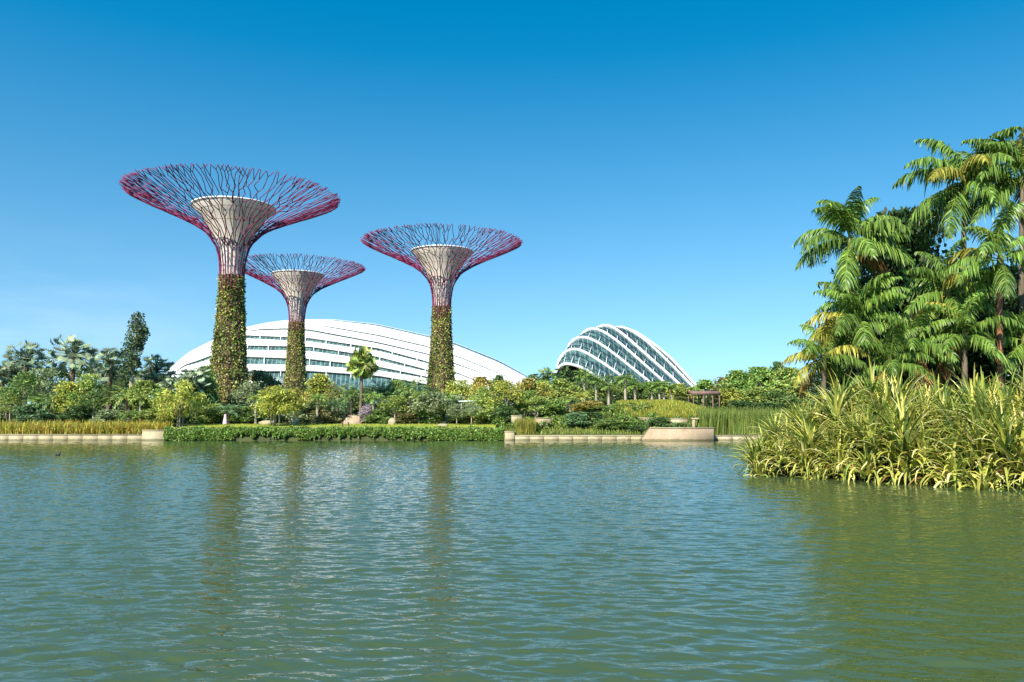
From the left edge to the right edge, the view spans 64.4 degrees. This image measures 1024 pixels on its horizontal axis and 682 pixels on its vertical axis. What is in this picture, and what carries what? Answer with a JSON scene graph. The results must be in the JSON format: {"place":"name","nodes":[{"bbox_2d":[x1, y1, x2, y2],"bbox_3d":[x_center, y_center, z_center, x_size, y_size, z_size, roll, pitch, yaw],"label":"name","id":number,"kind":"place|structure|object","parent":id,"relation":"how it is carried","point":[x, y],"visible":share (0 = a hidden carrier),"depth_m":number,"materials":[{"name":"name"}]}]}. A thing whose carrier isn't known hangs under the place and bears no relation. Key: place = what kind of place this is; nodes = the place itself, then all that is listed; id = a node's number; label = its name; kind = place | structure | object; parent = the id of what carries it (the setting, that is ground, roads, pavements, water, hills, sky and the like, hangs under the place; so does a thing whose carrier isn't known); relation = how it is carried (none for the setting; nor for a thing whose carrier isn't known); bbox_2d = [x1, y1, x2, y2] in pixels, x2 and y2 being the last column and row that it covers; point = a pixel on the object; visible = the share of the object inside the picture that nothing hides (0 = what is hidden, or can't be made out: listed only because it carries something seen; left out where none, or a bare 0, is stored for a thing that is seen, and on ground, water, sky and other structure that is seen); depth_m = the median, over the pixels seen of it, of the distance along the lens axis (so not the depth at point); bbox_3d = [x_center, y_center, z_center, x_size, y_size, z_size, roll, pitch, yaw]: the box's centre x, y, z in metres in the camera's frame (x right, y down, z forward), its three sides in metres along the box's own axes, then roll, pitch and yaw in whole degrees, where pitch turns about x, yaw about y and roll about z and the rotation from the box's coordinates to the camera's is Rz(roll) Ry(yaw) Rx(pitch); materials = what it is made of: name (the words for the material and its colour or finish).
{"place":"outdoors","nodes":[
{"label":"outdoors","id":0,"kind":"place"},
{"bbox_2d":[174,423,496,427],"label":"lawn","id":1,"kind":"structure","parent":0,"point":[372,424],"depth_m":113.43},
{"bbox_2d":[248,385,306,425],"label":"weeping tree","id":2,"kind":"object","parent":1,"relation":"on","point":[271,398],"visible":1,"depth_m":111.53,"materials":[{"name":"green plant"}]},
{"bbox_2d":[409,391,453,423],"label":"leafy tree","id":3,"kind":"object","parent":1,"relation":"on","point":[439,404],"visible":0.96,"depth_m":117.47,"materials":[{"name":"green plant"}]},
{"bbox_2d":[0,441,1023,681],"bbox_3d":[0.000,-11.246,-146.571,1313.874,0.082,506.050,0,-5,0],"label":"water","id":4,"kind":"structure","parent":0,"point":[411,561],"depth_m":15.43,"materials":[{"name":"green liquid"}]},
{"bbox_2d":[0,0,1023,410],"label":"sky","id":5,"kind":"structure","parent":0,"point":[658,167],"materials":[{"name":"blue"}]},
{"bbox_2d":[63,402,1010,484],"bbox_3d":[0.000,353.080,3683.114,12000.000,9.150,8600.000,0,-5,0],"label":"ground","id":6,"kind":"structure","parent":0,"point":[364,437],"depth_m":105.51,"materials":[{"name":"plant"}]},
{"bbox_2d":[0,371,48,423],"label":"slender tree","id":7,"kind":"object","parent":6,"relation":"on","point":[25,379],"visible":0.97,"depth_m":118.56,"materials":[{"name":"green plant"}]},
{"bbox_2d":[1,339,49,405],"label":"fan palm","id":8,"kind":"object","parent":6,"relation":"on","point":[26,359],"visible":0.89,"depth_m":129.66,"materials":[{"name":"green plant"}]},
{"bbox_2d":[11,403,56,423],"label":"shrub","id":9,"kind":"object","parent":6,"relation":"on","point":[25,412],"visible":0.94,"depth_m":115.74,"materials":[{"name":"green plant"}]},
{"bbox_2d":[23,367,64,406],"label":"slender tree","id":10,"kind":"object","parent":6,"relation":"on","point":[46,375],"visible":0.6,"depth_m":124.77,"materials":[{"name":"green plant"}]},
{"bbox_2d":[50,381,89,412],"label":"leafy tree","id":11,"kind":"object","parent":6,"relation":"on","point":[67,387],"visible":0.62,"depth_m":117.43,"materials":[{"name":"green plant"}]},
{"bbox_2d":[0,434,141,440],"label":"sea wall","id":12,"kind":"structure","parent":6,"relation":"on","point":[70,437],"depth_m":105.28,"materials":[{"name":"concrete"}]},
{"bbox_2d":[45,334,103,423],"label":"fan palm","id":13,"kind":"object","parent":6,"relation":"on","point":[74,355],"visible":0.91,"depth_m":130.57,"materials":[{"name":"green plant"}]},
{"bbox_2d":[56,405,95,422],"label":"shrub","id":14,"kind":"object","parent":6,"relation":"on","point":[74,411],"visible":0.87,"depth_m":115.48,"materials":[{"name":"green plant"}]},
{"bbox_2d":[0,418,172,433],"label":"yellow reeds","id":15,"kind":"object","parent":6,"relation":"on","point":[67,427],"visible":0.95,"depth_m":106.76,"materials":[{"name":"plant"}]},
{"bbox_2d":[74,373,109,415],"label":"slender tree","id":16,"kind":"object","parent":6,"relation":"on","point":[87,381],"visible":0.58,"depth_m":122.16,"materials":[{"name":"green plant"}]},
{"bbox_2d":[76,390,113,417],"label":"slender tree","id":17,"kind":"object","parent":6,"relation":"on","point":[94,399],"visible":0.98,"depth_m":116.15,"materials":[{"name":"green plant"}]},
{"bbox_2d":[85,347,127,409],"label":"fan palm","id":18,"kind":"object","parent":6,"relation":"on","point":[109,363],"visible":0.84,"depth_m":129.30,"materials":[{"name":"green plant"}]},
{"bbox_2d":[117,311,150,410],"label":"narrow tree","id":19,"kind":"object","parent":6,"relation":"on","point":[132,360],"visible":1,"depth_m":123.70,"materials":[{"name":"green plant"}]},
{"bbox_2d":[122,380,161,418],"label":"leafy tree","id":20,"kind":"object","parent":6,"relation":"on","point":[145,387],"visible":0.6,"depth_m":119.48,"materials":[{"name":"green plant"}]},
{"bbox_2d":[134,354,178,407],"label":"fan palm","id":21,"kind":"object","parent":6,"relation":"on","point":[154,374],"visible":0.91,"depth_m":128.44,"materials":[{"name":"green plant"}]},
{"bbox_2d":[150,378,210,426],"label":"weeping tree","id":22,"kind":"object","parent":6,"relation":"on","point":[182,399],"visible":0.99,"depth_m":112.07,"materials":[{"name":"green plant"}]},
{"bbox_2d":[171,367,214,423],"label":"fan palm","id":23,"kind":"object","parent":6,"relation":"on","point":[190,374],"visible":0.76,"depth_m":127.56,"materials":[{"name":"green plant"}]},
{"bbox_2d":[195,365,219,403],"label":"leafy tree","id":24,"kind":"object","parent":6,"relation":"on","point":[212,377],"visible":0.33,"depth_m":130.71,"materials":[{"name":"green plant"}]},
{"bbox_2d":[192,403,227,423],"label":"shrub","id":25,"kind":"object","parent":6,"relation":"on","point":[205,419],"visible":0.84,"depth_m":118.14,"materials":[{"name":"green plant"}]},
{"bbox_2d":[118,163,340,423],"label":"steel tree tower","id":26,"kind":"structure","parent":6,"relation":"on","point":[234,224],"depth_m":138.66,"materials":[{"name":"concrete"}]},
{"bbox_2d":[227,406,261,423],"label":"shrub","id":27,"kind":"object","parent":6,"relation":"on","point":[249,413],"visible":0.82,"depth_m":118.34,"materials":[{"name":"green plant"}]},
{"bbox_2d":[227,380,265,423],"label":"slender tree","id":28,"kind":"object","parent":6,"relation":"on","point":[249,387],"visible":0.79,"depth_m":125.23,"materials":[{"name":"green plant"}]},
{"bbox_2d":[0,409,513,423],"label":"undergrowth","id":29,"kind":"object","parent":6,"relation":"on","point":[283,418],"visible":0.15,"depth_m":121.99,"materials":[{"name":"green plant"}]},
{"bbox_2d":[248,369,286,403],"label":"leafy tree","id":30,"kind":"object","parent":6,"relation":"on","point":[261,375],"visible":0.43,"depth_m":148.67,"materials":[{"name":"green plant"}]},
{"bbox_2d":[244,253,365,390],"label":"steel tree tower","id":31,"kind":"structure","parent":6,"relation":"on","point":[297,287],"depth_m":198.89,"materials":[{"name":"concrete"}]},
{"bbox_2d":[304,373,342,410],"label":"leafy tree","id":32,"kind":"object","parent":6,"relation":"on","point":[316,386],"visible":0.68,"depth_m":138.47,"materials":[{"name":"green plant"}]},
{"bbox_2d":[173,428,495,434],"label":"retaining wall","id":33,"kind":"structure","parent":6,"relation":"on","point":[342,428],"depth_m":105.59,"materials":[{"name":"plant"}]},
{"bbox_2d":[163,424,503,440],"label":"creeper","id":34,"kind":"object","parent":33,"relation":"attached to","point":[435,433],"visible":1,"depth_m":105.17,"materials":[{"name":"green plant"}]},
{"bbox_2d":[165,319,527,410],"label":"glasshouse","id":35,"kind":"structure","parent":6,"relation":"on","point":[331,344],"depth_m":342.56,"materials":[{"name":"white glass"}]},
{"bbox_2d":[329,384,374,413],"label":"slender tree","id":36,"kind":"object","parent":6,"relation":"on","point":[351,394],"visible":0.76,"depth_m":133.48,"materials":[{"name":"green plant"}]},
{"bbox_2d":[345,345,380,413],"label":"tree","id":37,"kind":"object","parent":6,"relation":"on","point":[362,364],"visible":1,"depth_m":122.46,"materials":[{"name":"green plant"}]},
{"bbox_2d":[374,395,411,418],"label":"slender tree","id":38,"kind":"object","parent":6,"relation":"on","point":[395,400],"visible":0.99,"depth_m":118.03,"materials":[{"name":"green plant"}]},
{"bbox_2d":[360,223,522,394],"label":"steel tree tower","id":39,"kind":"structure","parent":6,"relation":"on","point":[442,265],"depth_m":164.75,"materials":[{"name":"concrete"}]},
{"bbox_2d":[441,380,475,404],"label":"slender tree","id":40,"kind":"object","parent":6,"relation":"on","point":[463,390],"visible":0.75,"depth_m":139.49,"materials":[{"name":"green plant"}]},
{"bbox_2d":[470,397,503,423],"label":"shrub","id":41,"kind":"object","parent":6,"relation":"on","point":[482,417],"visible":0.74,"depth_m":118.01,"materials":[{"name":"green plant"}]},
{"bbox_2d":[3,364,986,417],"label":"background wood","id":42,"kind":"object","parent":6,"relation":"on","point":[121,405],"visible":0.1,"depth_m":151.65,"materials":[{"name":"green plant"}]},
{"bbox_2d":[486,405,520,424],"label":"shrub","id":43,"kind":"object","parent":6,"relation":"on","point":[503,410],"visible":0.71,"depth_m":114.02,"materials":[{"name":"green plant"}]},
{"bbox_2d":[484,379,529,405],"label":"slender tree","id":44,"kind":"object","parent":6,"relation":"on","point":[504,387],"visible":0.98,"depth_m":117.29,"materials":[{"name":"green plant"}]},
{"bbox_2d":[512,418,537,433],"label":"yellow reeds","id":45,"kind":"object","parent":6,"relation":"on","point":[528,425],"visible":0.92,"depth_m":106.55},
{"bbox_2d":[501,378,554,416],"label":"leafy tree","id":46,"kind":"object","parent":6,"relation":"on","point":[527,384],"visible":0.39,"depth_m":126.85,"materials":[{"name":"green plant"}]},
{"bbox_2d":[530,399,569,414],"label":"shrub","id":47,"kind":"object","parent":6,"relation":"on","point":[559,409],"visible":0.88,"depth_m":119.12,"materials":[{"name":"green plant"}]},
{"bbox_2d":[548,378,588,404],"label":"leafy tree","id":48,"kind":"object","parent":6,"relation":"on","point":[560,386],"visible":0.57,"depth_m":131.77,"materials":[{"name":"green plant"}]},
{"bbox_2d":[492,401,658,428],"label":"undergrowth","id":49,"kind":"object","parent":6,"relation":"on","point":[555,418],"visible":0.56,"depth_m":115.81,"materials":[{"name":"green plant"}]},
{"bbox_2d":[555,324,696,386],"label":"glasshouse","id":50,"kind":"structure","parent":6,"relation":"on","point":[604,349],"depth_m":324.80,"materials":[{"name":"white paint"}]},
{"bbox_2d":[500,408,766,433],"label":"slope grass","id":51,"kind":"structure","parent":6,"relation":"on","point":[579,430],"depth_m":109.71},
{"bbox_2d":[515,435,763,440],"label":"sea wall","id":52,"kind":"structure","parent":6,"relation":"on","point":[602,437],"depth_m":105.28,"materials":[{"name":"concrete"}]},
{"bbox_2d":[615,399,713,418],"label":"meadow grass","id":53,"kind":"structure","parent":6,"relation":"on","point":[662,407],"depth_m":121.20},
{"bbox_2d":[532,390,817,413],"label":"undergrowth","id":54,"kind":"object","parent":6,"relation":"on","point":[619,397],"visible":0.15,"depth_m":143.15,"materials":[{"name":"green plant"}]},
{"bbox_2d":[711,388,749,407],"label":"leafy tree","id":55,"kind":"object","parent":6,"relation":"on","point":[726,395],"visible":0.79,"depth_m":137.04,"materials":[{"name":"green plant"}]},
{"bbox_2d":[718,370,757,390],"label":"leafy tree","id":56,"kind":"object","parent":6,"relation":"on","point":[736,378],"visible":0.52,"depth_m":146.27,"materials":[{"name":"green plant"}]},
{"bbox_2d":[695,404,789,433],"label":"tall reeds","id":57,"kind":"object","parent":6,"relation":"on","point":[720,420],"visible":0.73,"depth_m":106.96,"materials":[{"name":"plant"}]},
{"bbox_2d":[733,387,777,407],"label":"leafy tree","id":58,"kind":"object","parent":6,"relation":"on","point":[752,395],"visible":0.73,"depth_m":134.61,"materials":[{"name":"green plant"}]},
{"bbox_2d":[739,366,778,393],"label":"leafy tree","id":59,"kind":"object","parent":6,"relation":"on","point":[757,374],"visible":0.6,"depth_m":145.61,"materials":[{"name":"green plant"}]},
{"bbox_2d":[727,423,792,476],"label":"strap leaf clump","id":60,"kind":"object","parent":6,"relation":"on","point":[756,468],"visible":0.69,"depth_m":40.68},
{"bbox_2d":[736,408,796,462],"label":"strap leaf clump","id":61,"kind":"object","parent":6,"relation":"on","point":[767,427],"visible":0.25,"depth_m":42.13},
{"bbox_2d":[754,390,799,408],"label":"leafy tree","id":62,"kind":"object","parent":6,"relation":"on","point":[775,395],"visible":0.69,"depth_m":133.09,"materials":[{"name":"green plant"}]},
{"bbox_2d":[751,416,818,477],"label":"strap leaf clump","id":63,"kind":"object","parent":6,"relation":"on","point":[777,457],"visible":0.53,"depth_m":40.25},
{"bbox_2d":[765,367,812,410],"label":"leafy tree","id":64,"kind":"object","parent":6,"relation":"on","point":[784,377],"visible":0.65,"depth_m":141.25,"materials":[{"name":"green plant"}]},
{"bbox_2d":[766,398,833,453],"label":"strap leaf clump","id":65,"kind":"object","parent":6,"relation":"on","point":[821,419],"visible":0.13,"depth_m":40.68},
{"bbox_2d":[773,415,830,478],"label":"strap leaf clump","id":66,"kind":"object","parent":6,"relation":"on","point":[800,445],"visible":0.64,"depth_m":39.13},
{"bbox_2d":[778,416,857,480],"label":"strap leaf clump","id":67,"kind":"object","parent":6,"relation":"on","point":[811,439],"visible":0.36,"depth_m":38.93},
{"bbox_2d":[788,417,859,479],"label":"strap leaf clump","id":68,"kind":"object","parent":6,"relation":"on","point":[839,454],"visible":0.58,"depth_m":38.00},
{"bbox_2d":[781,316,871,412],"bbox_3d":[17.169,2.640,45.045,4.396,7.724,4.736,0,-5,0],"label":"feather palm","id":69,"kind":"object","parent":6,"relation":"on","point":[810,351],"visible":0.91,"depth_m":44.91,"materials":[{"name":"green plant"}]},
{"bbox_2d":[797,379,875,452],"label":"strap leaf clump","id":70,"kind":"object","parent":6,"relation":"on","point":[833,409],"visible":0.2,"depth_m":39.45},
{"bbox_2d":[797,370,881,438],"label":"strap leaf clump","id":71,"kind":"object","parent":6,"relation":"on","point":[839,389],"visible":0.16,"depth_m":40.77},
{"bbox_2d":[792,186,915,399],"bbox_3d":[19.883,-1.240,47.270,6.590,15.281,6.226,-2,-6,20],"label":"feather palm","id":72,"kind":"object","parent":6,"relation":"on","point":[844,217],"visible":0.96,"depth_m":47.03,"materials":[{"name":"green plant"}]},
{"bbox_2d":[819,387,890,463],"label":"strap leaf clump","id":73,"kind":"object","parent":6,"relation":"on","point":[857,399],"visible":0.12,"depth_m":38.35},
{"bbox_2d":[814,401,896,481],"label":"strap leaf clump","id":74,"kind":"object","parent":6,"relation":"on","point":[854,474],"visible":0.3,"depth_m":37.68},
{"bbox_2d":[800,272,912,394],"bbox_3d":[19.407,1.297,46.283,6.053,9.882,6.371,0,-5,0],"label":"feather palm","id":75,"kind":"object","parent":6,"relation":"on","point":[860,304],"visible":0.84,"depth_m":45.57,"materials":[{"name":"green plant"}]},
{"bbox_2d":[803,307,919,409],"bbox_3d":[22.721,2.250,52.710,8.358,9.343,9.591,0,-5,0],"label":"broadleaf tree","id":76,"kind":"object","parent":6,"relation":"on","point":[840,378],"visible":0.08,"depth_m":51.69,"materials":[{"name":"green plant"}]},
{"bbox_2d":[814,355,912,428],"bbox_3d":[17.271,3.454,40.613,5.735,5.568,5.199,-1,-6,8],"label":"strap leaf clump","id":77,"kind":"object","parent":6,"relation":"on","point":[871,381],"visible":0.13,"depth_m":40.44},
{"bbox_2d":[827,370,927,461],"bbox_3d":[17.420,3.838,38.665,4.649,5.106,5.396,-5,-7,43],"label":"strap leaf clump","id":78,"kind":"object","parent":6,"relation":"on","point":[888,392],"visible":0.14,"depth_m":38.21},
{"bbox_2d":[822,389,937,484],"bbox_3d":[16.765,4.831,36.828,5.174,5.317,5.698,-1,-6,15],"label":"strap leaf clump","id":79,"kind":"object","parent":6,"relation":"on","point":[865,460],"visible":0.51,"depth_m":36.25,"materials":[{"name":"plant"}]},
{"bbox_2d":[848,322,935,387],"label":"feather palm","id":80,"kind":"object","parent":6,"relation":"on","point":[891,347],"visible":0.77,"depth_m":43.23,"materials":[{"name":"green plant"}]},
{"bbox_2d":[833,390,950,486],"bbox_3d":[17.205,4.638,36.423,5.140,5.164,5.346,-1,-6,6],"label":"strap leaf clump","id":81,"kind":"object","parent":6,"relation":"on","point":[896,472],"visible":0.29,"depth_m":35.81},
{"bbox_2d":[813,205,983,393],"bbox_3d":[25.246,-0.635,52.421,10.896,15.389,11.141,0,-5,0],"label":"broadleaf tree","id":82,"kind":"object","parent":6,"relation":"on","point":[904,215],"visible":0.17,"depth_m":50.59,"materials":[{"name":"green plant"}]},
{"bbox_2d":[845,389,955,486],"bbox_3d":[17.616,4.955,36.231,5.822,5.653,5.278,4,-7,-38],"label":"strap leaf clump","id":83,"kind":"object","parent":6,"relation":"on","point":[906,434],"visible":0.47,"depth_m":35.34,"materials":[{"name":"plant"}]},
{"bbox_2d":[864,384,951,462],"bbox_3d":[18.324,4.054,37.344,4.223,4.340,4.650,2,-6,-23],"label":"strap leaf clump","id":84,"kind":"object","parent":6,"relation":"on","point":[922,404],"visible":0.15,"depth_m":36.77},
{"bbox_2d":[867,366,954,432],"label":"strap leaf clump","id":85,"kind":"object","parent":6,"relation":"on","point":[912,385],"visible":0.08,"depth_m":38.91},
{"bbox_2d":[865,305,961,401],"bbox_3d":[21.975,1.911,43.635,4.434,7.732,4.841,0,-5,0],"label":"feather palm","id":86,"kind":"object","parent":6,"relation":"on","point":[921,335],"visible":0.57,"depth_m":43.45,"materials":[{"name":"green plant"}]},
{"bbox_2d":[886,409,974,487],"bbox_3d":[18.477,5.208,35.184,4.630,4.590,3.363,-2,-6,22],"label":"strap leaf clump","id":87,"kind":"object","parent":6,"relation":"on","point":[932,447],"visible":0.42,"depth_m":34.99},
{"bbox_2d":[908,379,980,460],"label":"strap leaf clump","id":88,"kind":"object","parent":6,"relation":"on","point":[942,404],"visible":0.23,"depth_m":36.04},
{"bbox_2d":[891,237,1004,395],"bbox_3d":[24.544,0.174,45.734,5.842,11.590,5.374,-4,-7,35],"label":"feather palm","id":89,"kind":"object","parent":6,"relation":"on","point":[932,293],"visible":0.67,"depth_m":45.58,"materials":[{"name":"green plant"}]},
{"bbox_2d":[894,308,1018,397],"bbox_3d":[26.987,2.375,50.574,10.492,8.643,9.564,0,-5,0],"label":"broadleaf tree","id":90,"kind":"object","parent":6,"relation":"on","point":[973,357],"visible":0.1,"depth_m":48.09,"materials":[{"name":"green plant"}]},
{"bbox_2d":[892,126,1023,386],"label":"feather palm","id":91,"kind":"object","parent":6,"relation":"on","point":[956,166],"visible":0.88,"depth_m":48.04,"materials":[{"name":"green plant"}]},
{"bbox_2d":[907,398,1022,489],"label":"strap leaf clump","id":92,"kind":"object","parent":6,"relation":"on","point":[951,458],"visible":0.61,"depth_m":33.87,"materials":[{"name":"plant"}]},
{"bbox_2d":[927,378,1004,451],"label":"strap leaf clump","id":93,"kind":"object","parent":6,"relation":"on","point":[967,403],"visible":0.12,"depth_m":35.41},
{"bbox_2d":[915,289,1023,390],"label":"feather palm","id":94,"kind":"object","parent":6,"relation":"on","point":[964,319],"visible":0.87,"depth_m":42.93,"materials":[{"name":"green plant"}]},
{"bbox_2d":[936,362,1017,406],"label":"strap leaf clump","id":95,"kind":"object","parent":6,"relation":"on","point":[978,390],"visible":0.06,"depth_m":36.70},
{"bbox_2d":[936,391,1023,491],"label":"strap leaf clump","id":96,"kind":"object","parent":6,"relation":"on","point":[986,465],"visible":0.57,"depth_m":32.92,"materials":[{"name":"plant"}]},
{"bbox_2d":[939,375,1021,460],"bbox_3d":[20.659,3.897,35.133,4.946,4.904,3.594,5,-8,-43],"label":"strap leaf clump","id":97,"kind":"object","parent":6,"relation":"on","point":[983,406],"visible":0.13,"depth_m":34.80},
{"bbox_2d":[942,201,1023,387],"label":"feather palm","id":98,"kind":"object","parent":6,"relation":"on","point":[996,239],"visible":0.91,"depth_m":43.25,"materials":[{"name":"green plant"}]},
{"bbox_2d":[952,263,1018,390],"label":"broadleaf tree","id":99,"kind":"object","parent":6,"relation":"on","point":[1011,305],"visible":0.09,"depth_m":49.00,"materials":[{"name":"green plant"}]},
{"bbox_2d":[950,127,1023,395],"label":"feather palm","id":100,"kind":"object","parent":6,"relation":"on","point":[984,207],"visible":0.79,"depth_m":46.71,"materials":[{"name":"green plant"}]},
{"bbox_2d":[955,395,1023,489],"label":"strap leaf clump","id":101,"kind":"object","parent":6,"relation":"on","point":[1006,432],"visible":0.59,"depth_m":32.81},
{"bbox_2d":[956,368,1023,451],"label":"strap leaf clump","id":102,"kind":"object","parent":6,"relation":"on","point":[1002,395],"visible":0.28,"depth_m":34.46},
{"bbox_2d":[962,414,1023,489],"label":"strap leaf clump","id":103,"kind":"object","parent":6,"relation":"on","point":[1019,464],"visible":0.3,"depth_m":32.48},
{"bbox_2d":[977,308,1023,386],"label":"feather palm","id":104,"kind":"object","parent":6,"relation":"on","point":[1016,350],"visible":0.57,"depth_m":44.54,"materials":[{"name":"green plant"}]},
{"bbox_2d":[641,427,713,440],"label":"parapet","id":105,"kind":"structure","parent":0,"point":[679,434],"depth_m":103.34,"materials":[{"name":"concrete"}]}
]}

